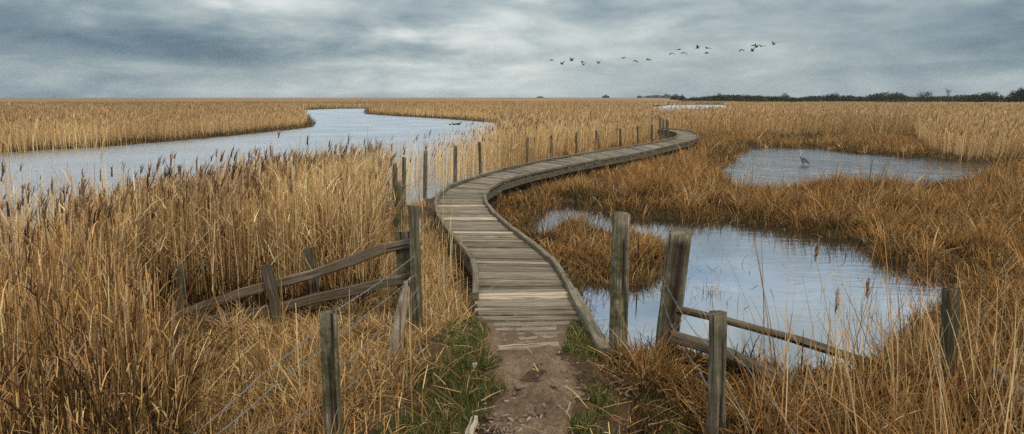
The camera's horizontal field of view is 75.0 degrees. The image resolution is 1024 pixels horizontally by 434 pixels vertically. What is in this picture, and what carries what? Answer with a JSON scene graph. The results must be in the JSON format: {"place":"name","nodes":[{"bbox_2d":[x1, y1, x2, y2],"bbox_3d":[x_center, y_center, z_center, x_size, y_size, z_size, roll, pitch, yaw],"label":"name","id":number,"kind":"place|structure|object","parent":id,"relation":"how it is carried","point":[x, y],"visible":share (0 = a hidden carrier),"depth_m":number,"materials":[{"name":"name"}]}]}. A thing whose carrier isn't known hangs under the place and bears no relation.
{"place":"outdoors","nodes":[
{"label":"outdoors","id":0,"kind":"place"},
{"bbox_2d":[0,109,502,271],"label":"river","id":1,"kind":"structure","parent":0,"point":[335,125],"depth_m":38.12,"materials":[{"name":"liquid"}]},
{"bbox_2d":[0,98,1023,433],"bbox_3d":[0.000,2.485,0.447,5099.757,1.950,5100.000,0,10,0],"label":"ground","id":2,"kind":"structure","parent":0,"point":[590,372],"depth_m":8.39,"materials":[{"name":"beige plant"}]},
{"bbox_2d":[177,264,185,319],"bbox_3d":[-4.250,1.099,8.575,0.186,1.011,0.099,0,10,0],"label":"fence post","id":3,"kind":"object","parent":2,"relation":"on","point":[181,278],"visible":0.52,"depth_m":8.51,"materials":[{"name":"grey wood"}]},
{"bbox_2d":[165,230,411,324],"bbox_3d":[-2.941,0.934,8.519,3.523,1.702,0.421,0,10,0],"label":"rail fence","id":4,"kind":"object","parent":2,"relation":"on","point":[399,245],"visible":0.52,"depth_m":8.43,"materials":[{"name":"grey wood"}]},
{"bbox_2d":[0,109,654,433],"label":"reeds","id":5,"kind":"object","parent":2,"relation":"on","point":[70,310],"visible":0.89,"depth_m":8.78,"materials":[{"name":"beige plant"}]},
{"bbox_2d":[319,309,342,433],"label":"fence post","id":6,"kind":"object","parent":2,"relation":"on","point":[330,364],"visible":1,"depth_m":4.68,"materials":[{"name":"grey wood"}]},
{"bbox_2d":[194,326,320,433],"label":"barbed wire","id":7,"kind":"object","parent":6,"relation":"attached to","point":[212,419],"visible":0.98,"depth_m":4.44,"materials":[{"name":"grey metal"}]},
{"bbox_2d":[218,274,415,433],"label":"barbed wire","id":8,"kind":"object","parent":6,"relation":"attached to","point":[302,364],"visible":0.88,"depth_m":4.57,"materials":[{"name":"grey metal"}]},
{"bbox_2d":[254,307,416,433],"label":"barbed wire","id":9,"kind":"object","parent":6,"relation":"attached to","point":[322,401],"visible":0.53,"depth_m":4.81,"materials":[{"name":"grey metal"}]},
{"bbox_2d":[335,255,414,311],"bbox_3d":[-1.186,0.549,6.252,0.036,0.391,3.243,0,10,1],"label":"barbed wire","id":10,"kind":"object","parent":6,"relation":"attached to","point":[372,286],"visible":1,"depth_m":5.68,"materials":[{"name":"grey metal"}]},
{"bbox_2d":[340,289,417,367],"bbox_3d":[-1.294,1.031,6.378,0.240,0.489,3.174,0,10,2],"label":"barbed wire","id":11,"kind":"object","parent":6,"relation":"attached to","point":[371,339],"visible":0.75,"depth_m":6.09,"materials":[{"name":"grey metal"}]},
{"bbox_2d":[0,95,674,149],"bbox_3d":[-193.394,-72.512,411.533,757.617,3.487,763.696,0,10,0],"label":"river bank reeds","id":12,"kind":"object","parent":2,"relation":"on","point":[169,118],"visible":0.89,"depth_m":56.70,"materials":[{"name":"beige plant"}]},
{"bbox_2d":[392,162,397,232],"bbox_3d":[-2.324,-0.196,13.247,0.152,1.808,0.102,0,10,0],"label":"fence post","id":13,"kind":"object","parent":2,"relation":"on","point":[395,172],"visible":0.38,"depth_m":13.12,"materials":[{"name":"grey wood"}]},
{"bbox_2d":[386,276,410,360],"bbox_3d":[-1.132,1.120,6.534,0.310,1.117,0.098,0,10,0],"label":"broken stake","id":14,"kind":"object","parent":2,"relation":"on","point":[404,297],"visible":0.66,"depth_m":6.47,"materials":[{"name":"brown wood"}]},
{"bbox_2d":[395,181,402,230],"bbox_3d":[-2.110,0.083,12.472,0.192,1.533,0.144,0,10,0],"label":"fence post","id":15,"kind":"object","parent":2,"relation":"on","point":[399,188],"visible":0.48,"depth_m":12.36,"materials":[{"name":"grey wood"}]},
{"bbox_2d":[402,157,405,204],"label":"fence post","id":16,"kind":"object","parent":2,"relation":"on","point":[404,171],"visible":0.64,"depth_m":17.89,"materials":[{"name":"grey wood"}]},
{"bbox_2d":[408,205,422,332],"bbox_3d":[-1.152,0.706,8.018,0.131,1.723,0.121,0,10,0],"label":"fence post","id":17,"kind":"object","parent":2,"relation":"on","point":[414,247],"visible":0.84,"depth_m":7.95,"materials":[{"name":"grey wood"}]},
{"bbox_2d":[423,150,427,197],"bbox_3d":[-2.607,-1.256,20.034,0.178,1.494,0.123,0,10,0],"label":"fence post","id":18,"kind":"object","parent":2,"relation":"on","point":[425,172],"visible":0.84,"depth_m":19.97,"materials":[{"name":"grey wood"}]},
{"bbox_2d":[453,146,456,182],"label":"fence post","id":19,"kind":"object","parent":2,"relation":"on","point":[454,164],"visible":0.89,"depth_m":22.56,"materials":[{"name":"grey wood"}]},
{"bbox_2d":[465,415,477,433],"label":"log","id":20,"kind":"object","parent":2,"relation":"on","point":[473,423],"visible":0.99,"depth_m":4.96,"materials":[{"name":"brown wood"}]},
{"bbox_2d":[478,142,481,173],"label":"fence post","id":21,"kind":"object","parent":2,"relation":"on","point":[479,156],"visible":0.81,"depth_m":24.62,"materials":[{"name":"grey wood"}]},
{"bbox_2d":[1,103,1023,362],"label":"bank fringe","id":22,"kind":"object","parent":2,"relation":"on","point":[305,123],"visible":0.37,"depth_m":19.06,"materials":[{"name":"brown plant"}]},
{"bbox_2d":[526,137,528,162],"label":"fence post","id":23,"kind":"object","parent":2,"relation":"on","point":[527,146],"visible":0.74,"depth_m":27.59,"materials":[{"name":"grey wood"}]},
{"bbox_2d":[550,135,552,156],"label":"fence post","id":24,"kind":"object","parent":2,"relation":"on","point":[551,143],"visible":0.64,"depth_m":31.18,"materials":[{"name":"grey wood"}]},
{"bbox_2d":[434,128,698,358],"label":"boardwalk","id":25,"kind":"structure","parent":2,"relation":"on","point":[535,284],"depth_m":10.64,"materials":[{"name":"grey wood"}]},
{"bbox_2d":[575,132,576,148],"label":"fence post","id":26,"kind":"object","parent":2,"relation":"on","point":[576,140],"visible":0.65,"depth_m":32.27,"materials":[{"name":"grey wood"}]},
{"bbox_2d":[595,130,600,149],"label":"fence post","id":27,"kind":"object","parent":2,"relation":"on","point":[596,133],"visible":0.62,"depth_m":35.01,"materials":[{"name":"grey wood"}]},
{"bbox_2d":[609,211,629,354],"bbox_3d":[1.043,0.832,6.482,0.191,1.779,0.184,0,10,0],"label":"gate post","id":28,"kind":"object","parent":2,"relation":"on","point":[620,262],"visible":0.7,"depth_m":6.38,"materials":[{"name":"grey wood"}]},
{"bbox_2d":[619,128,621,146],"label":"fence post","id":29,"kind":"object","parent":2,"relation":"on","point":[620,136],"visible":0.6,"depth_m":35.26,"materials":[{"name":"grey wood"}]},
{"bbox_2d":[636,125,638,143],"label":"fence post","id":30,"kind":"object","parent":2,"relation":"on","point":[637,135],"visible":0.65,"depth_m":37.45,"materials":[{"name":"grey wood"}]},
{"bbox_2d":[651,124,652,141],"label":"fence post","id":31,"kind":"object","parent":2,"relation":"on","point":[652,132],"visible":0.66,"depth_m":39.35,"materials":[{"name":"grey wood"}]},
{"bbox_2d":[643,95,667,97],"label":"tree","id":32,"kind":"object","parent":2,"relation":"on","point":[658,96],"visible":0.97,"depth_m":1469.22,"materials":[{"name":"grey plant"}]},
{"bbox_2d":[659,117,661,139],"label":"fence post","id":33,"kind":"object","parent":2,"relation":"on","point":[660,129],"visible":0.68,"depth_m":41.31,"materials":[{"name":"grey wood"}]},
{"bbox_2d":[662,119,664,137],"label":"fence post","id":34,"kind":"object","parent":2,"relation":"on","point":[663,131],"visible":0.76,"depth_m":45.44,"materials":[{"name":"grey wood"}]},
{"bbox_2d":[666,119,668,138],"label":"fence post","id":35,"kind":"object","parent":2,"relation":"on","point":[667,129],"visible":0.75,"depth_m":41.85,"materials":[{"name":"grey wood"}]},
{"bbox_2d":[655,228,691,351],"bbox_3d":[1.615,0.906,6.778,0.349,1.575,0.233,0,10,0],"label":"gate post","id":36,"kind":"object","parent":2,"relation":"on","point":[676,259],"visible":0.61,"depth_m":6.67,"materials":[{"name":"grey wood"}]},
{"bbox_2d":[670,95,678,99],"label":"bush","id":37,"kind":"object","parent":2,"relation":"on","point":[674,98],"visible":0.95,"depth_m":590.29,"materials":[{"name":"green plant"}]},
{"bbox_2d":[707,310,726,433],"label":"fence post","id":38,"kind":"object","parent":2,"relation":"on","point":[716,406],"visible":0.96,"depth_m":4.67,"materials":[{"name":"grey wood"}]},
{"bbox_2d":[662,297,707,384],"bbox_3d":[1.554,1.161,5.755,0.190,0.412,1.842,0,10,2],"label":"barbed wire","id":39,"kind":"object","parent":38,"relation":"attached to","point":[684,349],"visible":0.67,"depth_m":6.14,"materials":[{"name":"grey metal"}]},
{"bbox_2d":[662,276,708,345],"bbox_3d":[1.535,0.907,5.711,0.170,0.323,1.839,0,10,2],"label":"barbed wire","id":40,"kind":"object","parent":38,"relation":"attached to","point":[685,318],"visible":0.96,"depth_m":6.16,"materials":[{"name":"grey metal"}]},
{"bbox_2d":[726,381,754,433],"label":"barbed wire","id":41,"kind":"object","parent":38,"relation":"attached to","point":[735,399],"visible":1,"depth_m":4.67,"materials":[{"name":"grey metal"}]},
{"bbox_2d":[727,348,794,433],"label":"barbed wire","id":42,"kind":"object","parent":38,"relation":"attached to","point":[761,388],"visible":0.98,"depth_m":4.63,"materials":[{"name":"grey metal"}]},
{"bbox_2d":[715,93,724,100],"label":"tree","id":43,"kind":"object","parent":2,"relation":"on","point":[719,96],"visible":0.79,"depth_m":403.23,"materials":[{"name":"green plant"}]},
{"bbox_2d":[678,94,775,100],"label":"hedge","id":44,"kind":"object","parent":2,"relation":"on","point":[731,97],"visible":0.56,"depth_m":406.67,"materials":[{"name":"green plant"}]},
{"bbox_2d":[737,96,757,100],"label":"bush","id":45,"kind":"object","parent":2,"relation":"on","point":[747,98],"visible":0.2,"depth_m":324.65,"materials":[{"name":"green plant"}]},
{"bbox_2d":[668,330,828,395],"bbox_3d":[2.081,1.313,5.921,1.426,0.450,0.242,5,12,28],"label":"fallen rail","id":46,"kind":"object","parent":2,"relation":"on","point":[687,340],"visible":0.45,"depth_m":5.89,"materials":[{"name":"grey wood"}]},
{"bbox_2d":[479,122,1023,433],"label":"marsh grass","id":47,"kind":"structure","parent":2,"relation":"on","point":[988,220],"depth_m":12.03,"materials":[{"name":"brown plant"}]},
{"bbox_2d":[677,306,875,366],"bbox_3d":[2.824,1.246,6.578,2.402,0.643,0.177,2,10,12],"label":"fallen rail","id":48,"kind":"object","parent":2,"relation":"on","point":[730,321],"visible":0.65,"depth_m":6.60,"materials":[{"name":"grey wood"}]},
{"bbox_2d":[737,96,820,101],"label":"hedge","id":49,"kind":"object","parent":2,"relation":"on","point":[778,98],"visible":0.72,"depth_m":291.74,"materials":[{"name":"green plant"}]},
{"bbox_2d":[813,244,839,363],"bbox_3d":[2.783,0.996,5.934,0.312,1.542,0.210,7,12,34],"label":"tall reed","id":50,"kind":"object","parent":2,"relation":"on","point":[816,252],"visible":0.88,"depth_m":5.88,"materials":[{"name":"brown plant"}]},
{"bbox_2d":[796,94,860,101],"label":"hedge","id":51,"kind":"object","parent":2,"relation":"on","point":[834,98],"visible":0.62,"depth_m":368.50,"materials":[{"name":"green plant"}]},
{"bbox_2d":[830,288,841,362],"bbox_3d":[3.042,1.196,6.265,0.266,1.092,0.188,-3,11,-17],"label":"tall reed","id":52,"kind":"object","parent":2,"relation":"on","point":[836,305],"visible":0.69,"depth_m":6.24,"materials":[{"name":"brown plant"}]},
{"bbox_2d":[664,99,1023,159],"bbox_3d":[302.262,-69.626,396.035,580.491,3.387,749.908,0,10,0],"label":"field reeds","id":53,"kind":"object","parent":2,"relation":"on","point":[972,128],"visible":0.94,"depth_m":52.09,"materials":[{"name":"beige plant"}]},
{"bbox_2d":[698,216,1023,433],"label":"reed stems","id":54,"kind":"object","parent":2,"relation":"on","point":[1013,379],"visible":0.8,"depth_m":5.01,"materials":[{"name":"brown plant"}]},
{"bbox_2d":[864,276,878,388],"bbox_3d":[2.977,1.096,5.544,0.190,1.227,0.254,-7,12,-32],"label":"tall reed","id":55,"kind":"object","parent":2,"relation":"on","point":[867,287],"visible":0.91,"depth_m":5.50,"materials":[{"name":"brown plant"}]},
{"bbox_2d":[851,91,912,101],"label":"bush","id":56,"kind":"object","parent":2,"relation":"on","point":[882,96],"visible":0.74,"depth_m":293.41,"materials":[{"name":"green plant"}]},
{"bbox_2d":[878,318,892,407],"bbox_3d":[2.918,1.227,5.142,0.163,0.902,0.282,-2,10,-11],"label":"tall reed","id":57,"kind":"object","parent":2,"relation":"on","point":[884,362],"visible":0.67,"depth_m":5.14,"materials":[{"name":"brown plant"}]},
{"bbox_2d":[904,253,925,356],"bbox_3d":[3.881,0.970,6.428,0.290,1.257,0.157,9,13,40],"label":"tall reed","id":58,"kind":"object","parent":2,"relation":"on","point":[910,267],"visible":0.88,"depth_m":6.40,"materials":[{"name":"brown plant"}]},
{"bbox_2d":[911,90,937,99],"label":"bush","id":59,"kind":"object","parent":2,"relation":"on","point":[926,94],"visible":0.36,"depth_m":284.60,"materials":[{"name":"green plant"}]},
{"bbox_2d":[875,97,974,102],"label":"hedge","id":60,"kind":"object","parent":2,"relation":"on","point":[923,99],"visible":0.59,"depth_m":270.80,"materials":[{"name":"green plant"}]},
{"bbox_2d":[922,261,943,342],"bbox_3d":[4.086,0.982,6.507,0.131,1.129,0.334,9,14,43],"label":"tall reed","id":61,"kind":"object","parent":2,"relation":"on","point":[936,270],"visible":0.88,"depth_m":6.51,"materials":[{"name":"brown plant"}]},
{"bbox_2d":[940,285,959,388],"bbox_3d":[3.689,1.232,5.634,0.251,1.331,0.133,0,10,0],"label":"fence post","id":62,"kind":"object","parent":2,"relation":"on","point":[948,335],"visible":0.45,"depth_m":5.54,"materials":[{"name":"grey wood"}]},
{"bbox_2d":[926,94,1004,99],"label":"hedge","id":63,"kind":"object","parent":2,"relation":"on","point":[955,96],"visible":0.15,"depth_m":410.02,"materials":[{"name":"green plant"}]},
{"bbox_2d":[951,283,989,394],"bbox_3d":[3.594,1.112,5.227,0.420,1.203,0.203,6,12,28],"label":"tall reed","id":64,"kind":"object","parent":2,"relation":"on","point":[953,296],"visible":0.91,"depth_m":5.21,"materials":[{"name":"brown plant"}]},
{"bbox_2d":[952,91,1008,101],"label":"bush","id":65,"kind":"object","parent":2,"relation":"on","point":[988,98],"visible":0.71,"depth_m":264.65,"materials":[{"name":"green plant"}]},
{"bbox_2d":[978,302,1020,423],"bbox_3d":[3.798,1.152,5.186,0.463,1.032,0.150,2,10,12],"label":"tall reed","id":66,"kind":"object","parent":2,"relation":"on","point":[984,312],"visible":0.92,"depth_m":5.13,"materials":[{"name":"brown plant"}]},
{"bbox_2d":[991,368,1023,400],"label":"fallen rail","id":67,"kind":"object","parent":2,"relation":"on","point":[999,374],"visible":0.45,"depth_m":5.52,"materials":[{"name":"grey wood"}]},
{"bbox_2d":[1006,86,1023,102],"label":"tree","id":68,"kind":"object","parent":2,"relation":"on","point":[1019,95],"visible":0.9,"depth_m":255.72,"materials":[{"name":"green plant"}]},
{"bbox_2d":[0,0,1023,97],"label":"sky","id":69,"kind":"structure","parent":0,"point":[49,48],"materials":[{"name":"grey"}]},
{"bbox_2d":[371,313,693,433],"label":"green grass","id":70,"kind":"structure","parent":0,"point":[470,339],"depth_m":5.63,"materials":[{"name":"green plant"}]},
{"bbox_2d":[480,320,588,433],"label":"path","id":71,"kind":"structure","parent":0,"point":[554,365],"depth_m":5.77,"materials":[{"name":"brown soil"}]},
{"bbox_2d":[496,342,560,352],"bbox_3d":[0.164,1.297,6.609,0.672,0.078,0.113,-2,10,-10],"label":"edging board","id":72,"kind":"object","parent":71,"relation":"on","point":[510,348],"visible":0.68,"depth_m":6.57,"materials":[{"name":"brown wood"}]},
{"bbox_2d":[440,315,692,433],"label":"wood chips","id":73,"kind":"object","parent":71,"relation":"on","point":[528,416],"visible":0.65,"depth_m":5.42,"materials":[{"name":"brown wood"}]},
{"bbox_2d":[653,105,725,111],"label":"pond","id":74,"kind":"structure","parent":0,"point":[672,106],"depth_m":217.47,"materials":[{"name":"liquid"}]},
{"bbox_2d":[527,202,964,373],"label":"pool","id":75,"kind":"structure","parent":0,"point":[779,262],"depth_m":10.80,"materials":[{"name":"liquid"}]},
{"bbox_2d":[721,147,999,188],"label":"heron pool","id":76,"kind":"structure","parent":0,"point":[820,160],"depth_m":29.32,"materials":[{"name":"liquid"}]},
{"bbox_2d":[442,156,992,358],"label":"dead stalks","id":77,"kind":"object","parent":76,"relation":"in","point":[682,219],"visible":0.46,"depth_m":11.82,"materials":[{"name":"brown plant"}]},
{"bbox_2d":[797,150,809,164],"bbox_3d":[13.035,-2.499,29.884,0.644,0.966,0.158,0,10,0],"label":"heron","id":78,"kind":"object","parent":76,"relation":"in","point":[803,159],"visible":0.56,"depth_m":29.82,"materials":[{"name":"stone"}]}
]}

